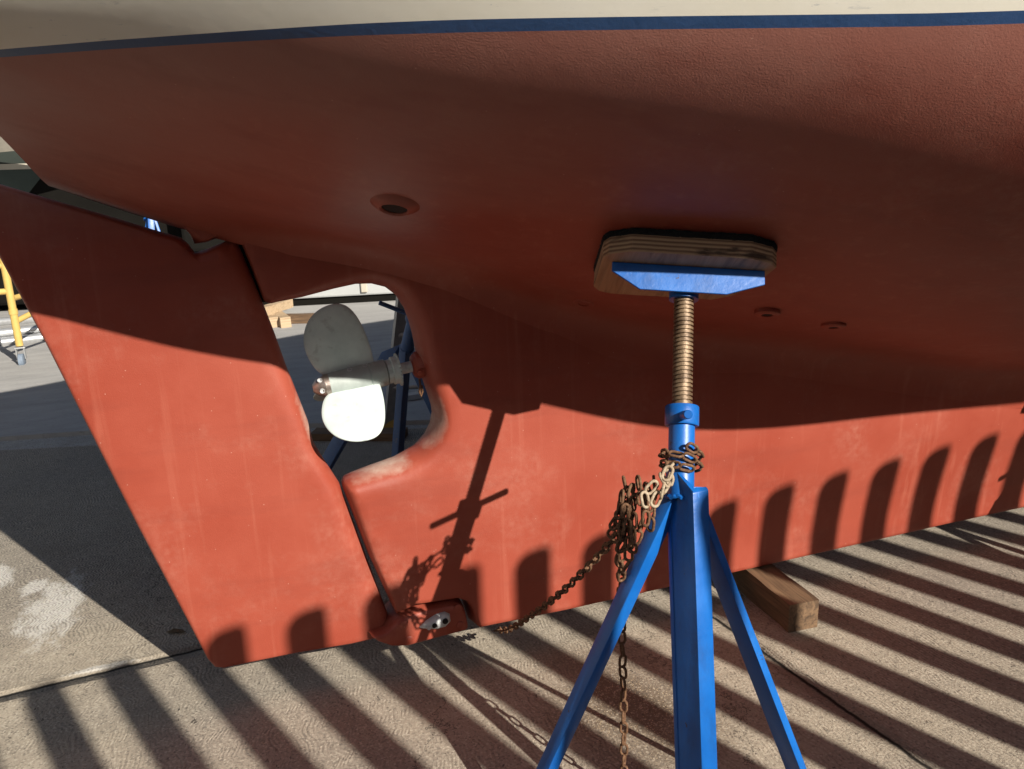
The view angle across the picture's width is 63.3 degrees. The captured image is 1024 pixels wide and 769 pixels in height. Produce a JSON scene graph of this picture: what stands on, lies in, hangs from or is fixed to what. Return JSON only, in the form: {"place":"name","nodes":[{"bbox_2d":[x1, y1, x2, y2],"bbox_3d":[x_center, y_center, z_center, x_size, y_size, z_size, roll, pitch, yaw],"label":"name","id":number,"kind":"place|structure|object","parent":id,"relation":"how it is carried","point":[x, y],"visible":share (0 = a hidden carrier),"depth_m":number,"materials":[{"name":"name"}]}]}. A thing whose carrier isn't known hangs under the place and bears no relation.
{"place":"outdoors","nodes":[
{"label":"outdoors","id":0,"kind":"place"},
{"bbox_2d":[0,169,395,305],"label":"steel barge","id":1,"kind":"object","parent":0,"point":[355,293],"visible":0.12,"depth_m":9.23,"materials":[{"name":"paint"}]},
{"bbox_2d":[0,137,39,192],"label":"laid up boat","id":2,"kind":"object","parent":1,"relation":"on","point":[23,176],"visible":0.09,"depth_m":9.09,"materials":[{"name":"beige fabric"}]},
{"bbox_2d":[0,300,430,440],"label":"pavement","id":3,"kind":"structure","parent":0,"point":[37,400],"depth_m":5.75,"materials":[{"name":"grey concrete"}]},
{"bbox_2d":[0,259,31,364],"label":"scaffold","id":4,"kind":"object","parent":3,"relation":"on","point":[11,298],"visible":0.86,"depth_m":6.47,"materials":[{"name":"yellow metal"}]},
{"bbox_2d":[0,316,34,325],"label":"metal pole","id":5,"kind":"object","parent":3,"relation":"on","point":[5,320],"depth_m":8.59,"materials":[{"name":"metal"}]},
{"bbox_2d":[0,333,43,345],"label":"metal pole","id":6,"kind":"object","parent":3,"relation":"on","point":[29,338],"depth_m":7.49,"materials":[{"name":"metal"}]},
{"bbox_2d":[143,217,160,231],"bbox_3d":[-2.279,-0.792,5.185,0.674,1.817,0.807,-7,15,-18],"label":"jack stand","id":7,"kind":"object","parent":3,"relation":"on","point":[151,224],"visible":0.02,"depth_m":5.00,"materials":[{"name":"blue metal"}]},
{"bbox_2d":[268,314,278,327],"bbox_3d":[-2.322,-0.629,7.963,0.088,0.099,0.500,-9,15,-24],"label":"lumber","id":8,"kind":"object","parent":3,"relation":"on","point":[274,319],"visible":0.43,"depth_m":7.75,"materials":[{"name":"beige wood"}]},
{"bbox_2d":[275,311,291,327],"bbox_3d":[-2.205,-0.626,7.929,0.099,0.099,0.500,-9,15,-24],"label":"lumber","id":9,"kind":"object","parent":3,"relation":"on","point":[284,320],"visible":0.74,"depth_m":7.72,"materials":[{"name":"beige wood"}]},
{"bbox_2d":[264,299,292,315],"bbox_3d":[-2.296,-0.743,8.033,0.089,0.089,0.600,1,14,13],"label":"lumber","id":10,"kind":"object","parent":9,"relation":"on","point":[273,308],"visible":0.64,"depth_m":8.02,"materials":[{"name":"beige wood"}]},
{"bbox_2d":[287,313,313,323],"bbox_3d":[-1.915,-0.634,7.933,0.550,0.088,0.093,-1,14,5],"label":"lumber","id":11,"kind":"object","parent":3,"relation":"on","point":[300,318],"visible":0.4,"depth_m":7.90,"materials":[{"name":"brown wood"}]},
{"bbox_2d":[408,391,422,400],"bbox_3d":[-0.372,0.034,5.096,0.618,0.035,0.070,-9,16,-25],"label":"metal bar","id":12,"kind":"object","parent":3,"relation":"on","point":[414,396],"depth_m":4.96,"materials":[{"name":"metal"}]},
{"bbox_2d":[311,427,407,440],"bbox_3d":[-0.804,0.262,4.364,0.500,0.044,0.114,0,14,8],"label":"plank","id":13,"kind":"object","parent":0,"point":[325,434],"visible":0.41,"depth_m":4.33,"materials":[{"name":"grey wood"}]},
{"bbox_2d":[0,424,1023,768],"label":"ground","id":14,"kind":"structure","parent":0,"point":[906,652],"depth_m":2.25,"materials":[{"name":"concrete"}]},
{"bbox_2d":[167,628,185,632],"bbox_3d":[-1.019,0.747,2.519,0.064,0.007,0.018,-2,14,3],"label":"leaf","id":15,"kind":"object","parent":14,"relation":"on","point":[173,630],"visible":1,"depth_m":2.52,"materials":[{"name":"brown plant"}]},
{"bbox_2d":[322,301,431,469],"bbox_3d":[-0.472,-0.070,3.015,0.890,1.315,0.575,-7,15,-18],"label":"jack stand","id":16,"kind":"object","parent":14,"relation":"on","point":[405,348],"visible":0.02,"depth_m":3.12,"materials":[{"name":"blue metal"}]},
{"bbox_2d":[383,296,418,427],"bbox_3d":[-0.254,-0.818,3.907,0.454,2.299,1.125,-12,17,-34],"label":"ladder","id":17,"kind":"object","parent":14,"relation":"on","point":[399,322],"visible":0.11,"depth_m":4.35,"materials":[{"name":"metal"}]},
{"bbox_2d":[536,227,806,768],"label":"jack stand","id":18,"kind":"object","parent":14,"relation":"on","point":[684,271],"visible":1,"depth_m":1.56,"materials":[{"name":"blue metal"}]},
{"bbox_2d":[606,442,704,581],"bbox_3d":[0.272,0.243,1.546,0.202,0.273,0.091,-11,16,-30],"label":"chain","id":19,"kind":"object","parent":18,"relation":"hanging from","point":[627,513],"visible":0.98,"depth_m":1.50,"materials":[{"name":"metal"}]},
{"bbox_2d":[493,531,618,633],"bbox_3d":[0.074,0.485,1.939,0.022,0.597,0.741,-8,15,-20],"label":"chain","id":20,"kind":"object","parent":19,"relation":"hanging from","point":[577,577],"visible":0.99,"depth_m":1.80,"materials":[{"name":"brown metal"}]},
{"bbox_2d":[614,553,628,768],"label":"chain","id":21,"kind":"object","parent":19,"relation":"hanging from","point":[622,698],"visible":0.68,"depth_m":1.71,"materials":[{"name":"brown metal"}]},
{"bbox_2d":[732,564,818,632],"bbox_3d":[0.766,0.605,2.623,0.100,0.091,0.520,-6,15,-15],"label":"keel block","id":22,"kind":"object","parent":14,"relation":"on","point":[784,601],"depth_m":2.45,"materials":[{"name":"brown wood"}]},
{"bbox_2d":[0,0,1023,667],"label":"sailboat","id":23,"kind":"object","parent":22,"relation":"on","point":[470,184],"visible":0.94,"depth_m":1.85,"materials":[{"name":"paint"}]},
{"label":"metal pole","id":24,"kind":"object","parent":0,"visible":0},
{"bbox_2d":[0,325,39,337],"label":"metal pole","id":25,"kind":"object","parent":24,"relation":"on","point":[25,330],"depth_m":7.53,"materials":[{"name":"metal"}]}
]}

